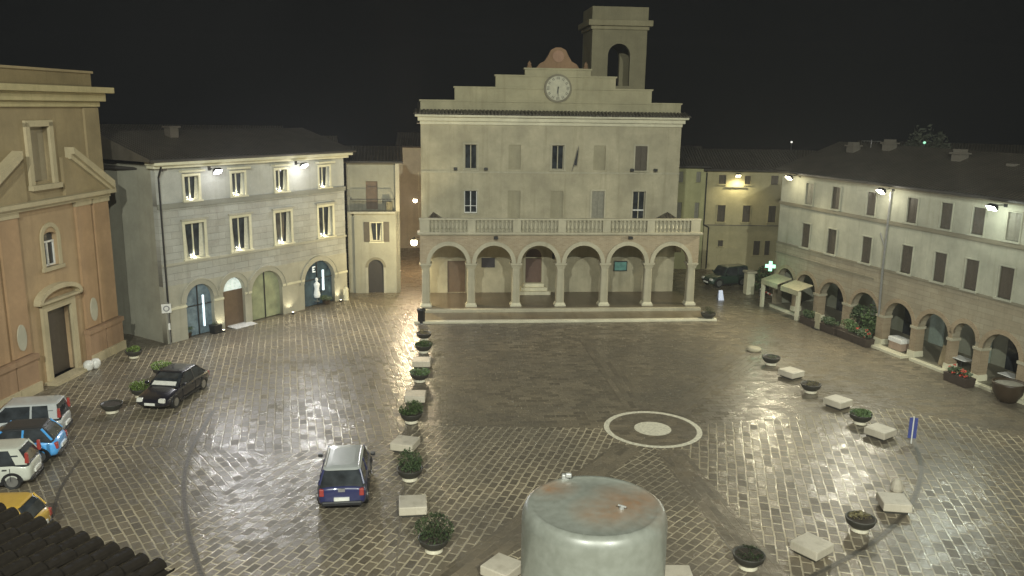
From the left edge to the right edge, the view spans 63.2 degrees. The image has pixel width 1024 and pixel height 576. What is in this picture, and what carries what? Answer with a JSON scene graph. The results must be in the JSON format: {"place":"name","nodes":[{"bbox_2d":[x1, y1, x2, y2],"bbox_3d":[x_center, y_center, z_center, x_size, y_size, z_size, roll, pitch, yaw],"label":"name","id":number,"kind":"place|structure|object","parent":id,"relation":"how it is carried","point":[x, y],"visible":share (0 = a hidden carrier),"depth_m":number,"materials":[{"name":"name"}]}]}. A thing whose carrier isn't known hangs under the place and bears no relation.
{"place":"outdoors","nodes":[
{"label":"outdoors","id":0,"kind":"place"},
{"bbox_2d":[0,443,270,561],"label":"paving","id":1,"kind":"structure","parent":0,"point":[122,496],"depth_m":31.50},
{"bbox_2d":[0,438,43,489],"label":"parked car","id":2,"kind":"object","parent":1,"relation":"on","point":[20,461],"visible":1,"depth_m":31.13,"materials":[{"name":"white metal"}]},
{"bbox_2d":[0,492,52,522],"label":"parked car","id":3,"kind":"object","parent":1,"relation":"on","point":[33,504],"visible":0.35,"depth_m":27.51,"materials":[{"name":"yellow metal"}]},
{"bbox_2d":[0,418,68,462],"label":"parked car","id":4,"kind":"object","parent":1,"relation":"on","point":[51,434],"visible":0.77,"depth_m":33.43,"materials":[{"name":"blue metal"}]},
{"bbox_2d":[181,410,215,575],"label":"drain edging","id":5,"kind":"object","parent":1,"relation":"on","point":[187,500],"visible":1,"depth_m":30.21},
{"bbox_2d":[182,410,214,575],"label":"drain channel","id":6,"kind":"object","parent":5,"relation":"on","point":[197,563],"visible":1,"depth_m":30.29,"materials":[{"name":"stone"}]},
{"bbox_2d":[100,124,282,130],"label":"background house","id":7,"kind":"structure","parent":0,"point":[120,127],"depth_m":86.12,"materials":[{"name":"paint"}]},
{"bbox_2d":[51,300,417,452],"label":"paving","id":8,"kind":"structure","parent":0,"point":[324,377],"depth_m":42.74,"materials":[{"name":"stone"}]},
{"bbox_2d":[0,395,72,429],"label":"parked car","id":9,"kind":"object","parent":8,"relation":"on","point":[55,408],"visible":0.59,"depth_m":35.56,"materials":[{"name":"silver metal"}]},
{"bbox_2d":[100,399,122,413],"bbox_3d":[-18.755,5.612,39.002,0.996,0.463,0.996,2,12,7],"label":"planter bowl","id":10,"kind":"object","parent":8,"relation":"on","point":[113,406],"visible":1,"depth_m":38.84,"materials":[{"name":"stone"}]},
{"bbox_2d":[128,379,149,397],"bbox_3d":[-18.376,4.969,41.113,1.050,0.830,1.113,12,16,41],"label":"planter bowl","id":11,"kind":"object","parent":8,"relation":"on","point":[137,389],"visible":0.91,"depth_m":40.91,"materials":[{"name":"concrete"}]},
{"bbox_2d":[136,363,209,407],"bbox_3d":[-16.669,4.708,41.003,2.100,1.435,4.475,2,12,7],"label":"parked car","id":12,"kind":"object","parent":8,"relation":"on","point":[172,385],"visible":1,"depth_m":40.27,"materials":[{"name":"black metal"}]},
{"bbox_2d":[163,438,403,575],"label":"paving","id":13,"kind":"structure","parent":0,"point":[268,515],"depth_m":28.71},
{"bbox_2d":[317,445,374,506],"bbox_3d":[-6.299,6.827,31.540,2.160,1.620,4.075,-1,12,-7],"label":"parked car","id":14,"kind":"object","parent":13,"relation":"on","point":[345,474],"visible":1,"depth_m":29.78,"materials":[{"name":"blue metal"}]},
{"bbox_2d":[390,435,419,453],"bbox_3d":[-4.520,6.645,35.273,1.000,0.420,1.000,4,13,14],"label":"stone bench","id":15,"kind":"object","parent":13,"relation":"on","point":[399,443],"visible":0.87,"depth_m":34.97,"materials":[{"name":"stone"}]},
{"bbox_2d":[395,132,420,247],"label":"alley end house","id":16,"kind":"structure","parent":0,"point":[410,180],"depth_m":84.04,"materials":[{"name":"paint"}]},
{"bbox_2d":[0,0,1023,165],"label":"sky","id":17,"kind":"structure","parent":0,"point":[815,75],"materials":[{"name":"black"}]},
{"bbox_2d":[396,425,630,575],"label":"paving","id":18,"kind":"structure","parent":0,"point":[477,484],"depth_m":33.23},
{"bbox_2d":[396,447,422,482],"bbox_3d":[-3.974,6.840,32.359,1.049,1.311,1.049,-3,13,-18],"label":"planter bowl","id":19,"kind":"object","parent":18,"relation":"on","point":[410,471],"visible":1,"depth_m":32.20,"materials":[{"name":"concrete"}]},
{"bbox_2d":[399,494,426,516],"bbox_3d":[-3.560,7.836,29.876,1.000,0.420,1.000,-1,12,-8],"label":"stone bench","id":20,"kind":"object","parent":18,"relation":"on","point":[412,505],"visible":0.94,"depth_m":29.52,"materials":[{"name":"stone"}]},
{"bbox_2d":[413,507,453,554],"bbox_3d":[-2.539,7.989,27.205,1.366,1.303,1.387,2,12,6],"label":"planter bowl","id":21,"kind":"object","parent":18,"relation":"on","point":[432,541],"visible":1,"depth_m":27.05,"materials":[{"name":"concrete"}]},
{"bbox_2d":[480,553,520,575],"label":"stone bench","id":22,"kind":"object","parent":18,"relation":"on","point":[499,564],"visible":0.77,"depth_m":25.69,"materials":[{"name":"stone"}]},
{"bbox_2d":[34,166,1023,575],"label":"ground","id":23,"kind":"structure","parent":0,"point":[520,374],"depth_m":46.54,"materials":[{"name":"stone"}]},
{"bbox_2d":[0,65,126,407],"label":"church","id":24,"kind":"structure","parent":23,"relation":"on","point":[61,320],"depth_m":42.69,"materials":[{"name":"paint"}]},
{"bbox_2d":[40,222,65,272],"bbox_3d":[-23.744,-2.152,42.677,0.420,2.450,1.700,2,12,5],"label":"window","id":25,"kind":"structure","parent":24,"relation":"in","point":[46,241],"depth_m":42.84,"materials":[{"name":"beige glass"}]},
{"bbox_2d":[47,306,69,374],"bbox_3d":[-24.093,2.747,43.774,0.100,3.600,2.000,2,12,5],"label":"door","id":26,"kind":"structure","parent":24,"relation":"in","point":[56,317],"depth_m":44.08,"materials":[{"name":"brown wood"}]},
{"bbox_2d":[0,502,174,575],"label":"tiled roof house","id":27,"kind":"structure","parent":23,"relation":"on","point":[36,546],"depth_m":9.13,"materials":[{"name":"tile"}]},
{"bbox_2d":[103,159,166,333],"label":"side wing","id":28,"kind":"structure","parent":23,"relation":"on","point":[115,217],"depth_m":51.20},
{"bbox_2d":[100,126,355,343],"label":"corner palazzo","id":29,"kind":"structure","parent":23,"relation":"on","point":[254,229],"depth_m":52.99,"materials":[{"name":"paint"}]},
{"bbox_2d":[181,173,203,202],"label":"window","id":30,"kind":"structure","parent":29,"relation":"in","point":[189,182],"depth_m":50.43,"materials":[{"name":"beige stone"}]},
{"bbox_2d":[180,217,209,261],"bbox_3d":[-19.434,-3.019,50.930,0.440,2.550,1.900,9,15,32],"label":"window","id":31,"kind":"structure","parent":29,"relation":"in","point":[193,235],"depth_m":51.09,"materials":[{"name":"beige stone"}]},
{"bbox_2d":[186,284,211,335],"bbox_3d":[-19.636,1.309,52.004,0.110,3.230,2.000,9,15,32],"label":"shop window","id":32,"kind":"structure","parent":29,"relation":"in","point":[199,313],"depth_m":52.10,"materials":[{"name":"blue glass"}]},
{"bbox_2d":[223,289,243,327],"bbox_3d":[-18.235,1.349,54.213,0.080,2.350,1.680,9,15,32],"label":"door","id":33,"kind":"structure","parent":29,"relation":"in","point":[233,300],"depth_m":54.24,"materials":[{"name":"brown wood"}]},
{"bbox_2d":[229,170,248,197],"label":"window","id":34,"kind":"structure","parent":29,"relation":"in","point":[236,180],"depth_m":53.24,"materials":[{"name":"beige stone"}]},
{"bbox_2d":[228,211,253,253],"bbox_3d":[-17.555,-3.607,53.752,0.440,2.550,1.900,9,15,32],"label":"window","id":35,"kind":"structure","parent":29,"relation":"in","point":[239,233],"depth_m":53.91,"materials":[{"name":"beige stone"}]},
{"bbox_2d":[251,271,279,319],"bbox_3d":[-16.761,0.408,56.328,0.100,3.230,2.640,9,15,32],"label":"door","id":36,"kind":"structure","parent":29,"relation":"in","point":[265,294],"depth_m":56.43,"materials":[{"name":"wood"}]},
{"bbox_2d":[273,167,290,193],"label":"window","id":37,"kind":"structure","parent":29,"relation":"in","point":[279,173],"depth_m":56.16,"materials":[{"name":"beige stone"}]},
{"bbox_2d":[272,206,295,246],"bbox_3d":[-15.615,-4.214,56.662,0.440,2.550,1.900,9,15,32],"label":"window","id":38,"kind":"structure","parent":29,"relation":"in","point":[281,232],"depth_m":56.84,"materials":[{"name":"beige stone"}]},
{"bbox_2d":[304,261,331,306],"bbox_3d":[-14.136,-0.414,60.268,0.110,3.230,2.960,9,15,32],"label":"shop window","id":39,"kind":"structure","parent":29,"relation":"in","point":[322,272],"depth_m":60.33,"materials":[{"name":"blue glass"}]},
{"bbox_2d":[317,164,332,188],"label":"window","id":40,"kind":"structure","parent":29,"relation":"in","point":[322,173],"depth_m":59.42,"materials":[{"name":"beige stone"}]},
{"bbox_2d":[315,201,336,238],"bbox_3d":[-13.458,-4.889,59.902,0.440,2.550,1.900,9,15,32],"label":"window","id":41,"kind":"structure","parent":29,"relation":"in","point":[324,213],"depth_m":60.09,"materials":[{"name":"beige stone"}]},
{"bbox_2d":[343,146,402,292],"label":"building","id":42,"kind":"structure","parent":23,"relation":"on","point":[373,200],"depth_m":63.72,"materials":[{"name":"paint"}]},
{"bbox_2d":[366,181,377,208],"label":"balcony door","id":43,"kind":"structure","parent":42,"relation":"in","point":[371,186],"depth_m":63.67,"materials":[{"name":"brown wood"}]},
{"bbox_2d":[368,260,383,291],"bbox_3d":[-10.558,-0.937,64.618,1.140,2.600,0.070,-1,12,-8],"label":"door","id":44,"kind":"structure","parent":42,"relation":"in","point":[375,267],"depth_m":64.60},
{"bbox_2d":[364,222,388,242],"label":"window","id":45,"kind":"structure","parent":42,"relation":"in","point":[375,235],"depth_m":63.74,"materials":[{"name":"beige stone"}]},
{"bbox_2d":[399,400,422,424],"bbox_3d":[-4.616,5.665,38.227,1.245,1.090,1.077,-6,14,-29],"label":"planter bowl","id":46,"kind":"object","parent":23,"relation":"on","point":[412,415],"visible":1,"depth_m":38.07,"materials":[{"name":"concrete"}]},
{"bbox_2d":[404,390,425,403],"bbox_3d":[-4.758,5.387,41.024,1.000,0.420,1.000,0,12,-2],"label":"stone bench","id":47,"kind":"object","parent":23,"relation":"on","point":[416,395],"visible":0.9,"depth_m":40.65,"materials":[{"name":"stone"}]},
{"bbox_2d":[409,367,429,382],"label":"planter bowl","id":48,"kind":"object","parent":23,"relation":"on","point":[419,376],"visible":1,"depth_m":43.73,"materials":[{"name":"concrete"}]},
{"bbox_2d":[413,47,716,323],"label":"town hall","id":49,"kind":"structure","parent":23,"relation":"on","point":[529,225],"depth_m":61.86,"materials":[{"name":"stone"}]},
{"bbox_2d":[448,261,464,291],"bbox_3d":[-4.254,-0.897,63.730,1.340,2.460,0.100,0,12,-5],"label":"side door","id":50,"kind":"structure","parent":49,"relation":"in","point":[456,269],"depth_m":63.69,"materials":[{"name":"brown wood"}]},
{"bbox_2d":[462,143,478,170],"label":"window","id":51,"kind":"structure","parent":49,"relation":"in","point":[470,150],"depth_m":61.87,"materials":[{"name":"stone"}]},
{"bbox_2d":[462,189,478,214],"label":"window","id":52,"kind":"structure","parent":49,"relation":"in","point":[470,196],"depth_m":62.59,"materials":[{"name":"stone"}]},
{"bbox_2d":[508,191,519,217],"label":"blind window","id":53,"kind":"structure","parent":49,"relation":"in","point":[513,196],"depth_m":62.86,"materials":[{"name":"paint"}]},
{"bbox_2d":[508,145,520,169],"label":"blind window","id":54,"kind":"structure","parent":49,"relation":"in","point":[514,150],"depth_m":62.14,"materials":[{"name":"paint"}]},
{"bbox_2d":[525,249,540,281],"bbox_3d":[1.641,-1.744,64.107,1.220,2.620,0.100,0,12,-5],"label":"main door","id":55,"kind":"structure","parent":49,"relation":"in","point":[533,265],"depth_m":64.08,"materials":[{"name":"brown wood"}]},
{"bbox_2d":[550,191,562,217],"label":"blind window","id":56,"kind":"structure","parent":49,"relation":"in","point":[556,204],"depth_m":63.16,"materials":[{"name":"paint"}]},
{"bbox_2d":[549,144,565,170],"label":"window","id":57,"kind":"structure","parent":49,"relation":"in","point":[557,152],"depth_m":62.47,"materials":[{"name":"stone"}]},
{"bbox_2d":[590,190,605,217],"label":"window","id":58,"kind":"structure","parent":49,"relation":"in","point":[597,198],"depth_m":63.36,"materials":[{"name":"wood"}]},
{"bbox_2d":[593,146,605,169],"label":"blind window","id":59,"kind":"structure","parent":49,"relation":"in","point":[599,151],"depth_m":62.72,"materials":[{"name":"paint"}]},
{"bbox_2d":[631,190,646,217],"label":"window","id":60,"kind":"structure","parent":49,"relation":"in","point":[638,197],"depth_m":63.83,"materials":[{"name":"glass"}]},
{"bbox_2d":[633,144,648,171],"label":"window","id":61,"kind":"structure","parent":49,"relation":"in","point":[641,152],"depth_m":62.92,"materials":[{"name":"wood"}]},
{"bbox_2d":[580,339,650,409],"bbox_3d":[5.525,4.572,46.476,1.240,0.001,12.600,0,12,-6],"label":"paving band","id":62,"kind":"object","parent":23,"relation":"on","point":[629,396],"visible":1,"depth_m":45.32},
{"bbox_2d":[609,413,696,445],"bbox_3d":[6.428,6.426,38.022,4.400,0.001,4.400,1,12,0],"label":"ring infill","id":63,"kind":"object","parent":23,"relation":"on","point":[681,432],"visible":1,"depth_m":37.86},
{"bbox_2d":[634,422,670,435],"bbox_3d":[6.428,6.423,38.021,1.680,0.001,1.680,1,12,0],"label":"painted disc","id":64,"kind":"object","parent":63,"relation":"on","point":[653,428],"visible":1,"depth_m":38.01,"materials":[{"name":"paint"}]},
{"bbox_2d":[604,411,701,447],"bbox_3d":[6.428,6.423,38.021,4.440,0.001,4.440,1,12,0],"label":"painted ring","id":65,"kind":"object","parent":63,"relation":"on","point":[610,433],"visible":1,"depth_m":37.75,"materials":[{"name":"paint"}]},
{"bbox_2d":[674,146,711,268],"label":"lime house","id":66,"kind":"structure","parent":23,"relation":"on","point":[694,162],"depth_m":74.86,"materials":[{"name":"paint"}]},
{"bbox_2d":[662,351,762,415],"bbox_3d":[11.294,4.963,45.069,1.240,0.001,12.600,9,15,33],"label":"paving band","id":67,"kind":"object","parent":23,"relation":"on","point":[686,404],"visible":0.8,"depth_m":44.11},
{"bbox_2d":[701,263,747,287],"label":"parked car","id":68,"kind":"object","parent":23,"relation":"on","point":[725,274],"visible":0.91,"depth_m":68.63,"materials":[{"name":"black metal"}]},
{"bbox_2d":[701,149,798,269],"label":"ochre house","id":69,"kind":"structure","parent":23,"relation":"on","point":[741,220],"depth_m":75.19,"materials":[{"name":"paint"}]},
{"bbox_2d":[743,270,756,294],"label":"gate pillar","id":70,"kind":"structure","parent":23,"relation":"on","point":[749,282],"depth_m":65.78,"materials":[{"name":"beige stone"}]},
{"bbox_2d":[760,273,791,306],"bbox_3d":[19.332,0.345,61.078,1.190,2.450,2.010,-3,13,-17],"label":"awning","id":71,"kind":"object","parent":23,"relation":"on","point":[775,280],"visible":1,"depth_m":61.14,"materials":[{"name":"beige fabric"}]},
{"bbox_2d":[778,366,804,379],"bbox_3d":[15.297,4.682,45.591,1.000,0.420,1.000,-7,14,-31],"label":"stone bench","id":72,"kind":"object","parent":23,"relation":"on","point":[791,373],"visible":1,"depth_m":45.33,"materials":[{"name":"stone"}]},
{"bbox_2d":[780,280,812,320],"bbox_3d":[20.046,0.845,58.831,1.190,2.450,2.010,-3,13,-17],"label":"awning","id":73,"kind":"object","parent":23,"relation":"on","point":[795,287],"visible":1,"depth_m":58.12,"materials":[{"name":"beige fabric"}]},
{"bbox_2d":[801,380,821,393],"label":"planter bowl","id":74,"kind":"object","parent":23,"relation":"on","point":[810,387],"visible":1,"depth_m":42.95,"materials":[{"name":"stone"}]},
{"bbox_2d":[819,316,841,335],"bbox_3d":[21.008,2.397,54.983,0.819,1.086,1.677,-3,13,-17],"label":"planter trough","id":75,"kind":"object","parent":23,"relation":"on","point":[827,325],"visible":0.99,"depth_m":54.72,"materials":[{"name":"green plant"}]},
{"bbox_2d":[823,394,852,409],"bbox_3d":[16.120,5.665,41.138,1.000,0.420,1.000,-7,15,-33],"label":"stone bench","id":76,"kind":"object","parent":23,"relation":"on","point":[837,402],"visible":1,"depth_m":40.89,"materials":[{"name":"stone"}]},
{"bbox_2d":[836,318,858,341],"bbox_3d":[21.646,2.607,53.398,0.813,1.367,1.598,-3,13,-17],"label":"planter trough","id":77,"kind":"object","parent":23,"relation":"on","point":[846,333],"visible":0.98,"depth_m":53.24,"materials":[{"name":"green plant"}]},
{"bbox_2d":[852,327,874,347],"bbox_3d":[22.035,3.040,52.125,0.780,1.075,1.281,-3,13,-17],"label":"planter trough","id":78,"kind":"object","parent":23,"relation":"on","point":[860,338],"visible":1,"depth_m":51.92,"materials":[{"name":"brown plant"}]},
{"bbox_2d":[768,139,1023,404],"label":"arcade house","id":79,"kind":"structure","parent":23,"relation":"on","point":[926,257],"depth_m":49.62,"materials":[{"name":"paint"}]},
{"bbox_2d":[798,222,811,249],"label":"window","id":80,"kind":"structure","parent":79,"relation":"in","point":[806,229],"depth_m":58.48,"materials":[{"name":"paint"}]},
{"bbox_2d":[824,227,837,256],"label":"window","id":81,"kind":"structure","parent":79,"relation":"in","point":[832,242],"depth_m":55.92,"materials":[{"name":"paint"}]},
{"bbox_2d":[828,186,841,210],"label":"window","id":82,"kind":"structure","parent":79,"relation":"in","point":[836,193],"depth_m":55.28,"materials":[{"name":"paint"}]},
{"bbox_2d":[857,235,872,265],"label":"window","id":83,"kind":"structure","parent":79,"relation":"in","point":[867,246],"depth_m":52.77,"materials":[{"name":"paint"}]},
{"bbox_2d":[863,190,877,217],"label":"window","id":84,"kind":"structure","parent":79,"relation":"in","point":[872,198],"depth_m":52.13,"materials":[{"name":"paint"}]},
{"bbox_2d":[888,335,909,351],"bbox_3d":[23.516,3.361,50.578,0.700,0.730,1.100,-3,13,-17],"label":"white chest","id":85,"kind":"object","parent":79,"relation":"on","point":[899,343],"visible":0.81,"depth_m":50.28,"materials":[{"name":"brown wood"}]},
{"bbox_2d":[896,243,914,276],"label":"window","id":86,"kind":"structure","parent":79,"relation":"in","point":[906,264],"depth_m":49.56,"materials":[{"name":"paint"}]},
{"bbox_2d":[903,196,919,225],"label":"window","id":87,"kind":"structure","parent":79,"relation":"in","point":[913,208],"depth_m":48.93,"materials":[{"name":"paint"}]},
{"bbox_2d":[928,314,945,346],"bbox_3d":[26.483,2.319,51.771,0.110,2.440,1.100,-3,13,-17],"label":"shop door","id":88,"kind":"structure","parent":79,"relation":"in","point":[937,325],"depth_m":51.78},
{"bbox_2d":[929,250,948,284],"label":"window","id":89,"kind":"structure","parent":79,"relation":"in","point":[941,261],"depth_m":47.18,"materials":[{"name":"paint"}]},
{"bbox_2d":[936,201,954,231],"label":"window","id":90,"kind":"structure","parent":79,"relation":"in","point":[948,207],"depth_m":46.55,"materials":[{"name":"paint"}]},
{"bbox_2d":[959,257,980,293],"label":"window","id":91,"kind":"structure","parent":79,"relation":"in","point":[973,265],"depth_m":45.13,"materials":[{"name":"paint"}]},
{"bbox_2d":[967,205,987,237],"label":"window","id":92,"kind":"structure","parent":79,"relation":"in","point":[980,214],"depth_m":44.51,"materials":[{"name":"paint"}]},
{"bbox_2d":[993,264,1016,302],"bbox_3d":[25.528,-0.243,43.014,0.260,1.830,1.100,-3,13,-17],"label":"window","id":93,"kind":"structure","parent":79,"relation":"in","point":[1008,273],"depth_m":43.06,"materials":[{"name":"paint"}]},
{"bbox_2d":[1004,339,1018,372],"bbox_3d":[28.172,3.503,46.457,0.110,2.440,1.100,-3,13,-17],"label":"shop door","id":94,"kind":"structure","parent":79,"relation":"in","point":[1012,353],"depth_m":46.71,"materials":[{"name":"black glass"}]},
{"bbox_2d":[1001,210,1023,244],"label":"window","id":95,"kind":"structure","parent":79,"relation":"in","point":[1015,220],"depth_m":42.46,"materials":[{"name":"paint"}]},
{"bbox_2d":[904,124,950,148],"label":"leafy tree","id":96,"kind":"object","parent":23,"relation":"on","point":[916,141],"visible":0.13,"depth_m":73.53,"materials":[{"name":"green plant"}]},
{"bbox_2d":[943,363,975,387],"bbox_3d":[24.176,4.686,44.915,0.842,0.991,1.577,-3,13,-17],"label":"planter trough","id":97,"kind":"object","parent":23,"relation":"on","point":[961,377],"visible":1,"depth_m":44.64,"materials":[{"name":"brown ceramic"}]},
{"bbox_2d":[992,377,1023,403],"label":"round pot","id":98,"kind":"object","parent":23,"relation":"on","point":[1008,390],"visible":1,"depth_m":41.80,"materials":[{"name":"brown ceramic"}]},
{"bbox_2d":[521,473,667,575],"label":"water tank","id":99,"kind":"object","parent":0,"point":[571,525],"visible":1,"depth_m":6.12,"materials":[{"name":"white paint"}]},
{"bbox_2d":[482,444,748,575],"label":"paving","id":100,"kind":"structure","parent":0,"point":[697,544],"depth_m":29.30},
{"bbox_2d":[434,443,641,575],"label":"paving band","id":101,"kind":"object","parent":100,"relation":"on","point":[505,539],"visible":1,"depth_m":28.29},
{"bbox_2d":[665,565,692,575],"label":"stone bench","id":102,"kind":"object","parent":100,"relation":"on","point":[677,570],"visible":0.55,"depth_m":25.57,"materials":[{"name":"stone"}]},
{"bbox_2d":[578,6,653,88],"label":"bell tower","id":103,"kind":"structure","parent":0,"point":[621,32],"depth_m":72.02,"materials":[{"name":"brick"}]},
{"bbox_2d":[655,449,788,575],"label":"paving band","id":104,"kind":"object","parent":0,"point":[728,524],"visible":1,"depth_m":30.51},
{"bbox_2d":[732,544,765,571],"bbox_3d":[7.546,8.608,26.536,1.049,0.666,1.049,-6,14,-30],"label":"planter bowl","id":105,"kind":"object","parent":104,"relation":"on","point":[749,558],"visible":1,"depth_m":26.36,"materials":[{"name":"concrete"}]},
{"bbox_2d":[668,408,1023,575],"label":"paving","id":106,"kind":"structure","parent":0,"point":[779,484],"depth_m":32.40,"materials":[{"name":"stone"}]},
{"bbox_2d":[790,532,833,561],"bbox_3d":[9.884,8.562,27.437,1.000,0.420,1.000,-9,15,-37],"label":"stone bench","id":107,"kind":"object","parent":106,"relation":"on","point":[811,547],"visible":1,"depth_m":27.23,"materials":[{"name":"stone"}]},
{"bbox_2d":[845,510,876,533],"bbox_3d":[12.142,8.151,28.994,1.049,0.640,1.049,-1,12,-8],"label":"planter bowl","id":108,"kind":"object","parent":106,"relation":"on","point":[860,522],"visible":1,"depth_m":28.85,"materials":[{"name":"concrete"}]},
{"bbox_2d":[849,408,872,425],"bbox_3d":[16.322,6.008,38.946,1.065,0.705,1.075,-6,14,-30],"label":"planter bowl","id":109,"kind":"object","parent":106,"relation":"on","point":[861,417],"visible":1,"depth_m":38.72,"materials":[{"name":"concrete"}]},
{"bbox_2d":[806,438,923,575],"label":"drain edging","id":110,"kind":"object","parent":106,"relation":"on","point":[888,526],"visible":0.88,"depth_m":29.18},
{"bbox_2d":[809,438,922,575],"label":"drain channel","id":111,"kind":"object","parent":106,"relation":"on","point":[894,524],"visible":0.87,"depth_m":29.28,"materials":[{"name":"stone"}]},
{"bbox_2d":[864,423,896,440],"bbox_3d":[16.548,6.485,37.406,1.000,0.420,1.000,-8,15,-35],"label":"stone bench","id":112,"kind":"object","parent":106,"relation":"on","point":[879,431],"visible":1,"depth_m":37.17,"materials":[{"name":"stone"}]},
{"bbox_2d":[876,492,912,514],"bbox_3d":[14.052,7.929,30.620,1.000,0.420,1.000,3,12,8],"label":"stone bench","id":113,"kind":"object","parent":106,"relation":"on","point":[894,503],"visible":1,"depth_m":30.30,"materials":[{"name":"stone"}]},
{"bbox_2d":[857,140,1023,153],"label":"background house","id":114,"kind":"structure","parent":0,"point":[1000,148],"depth_m":78.65,"materials":[{"name":"paint"}]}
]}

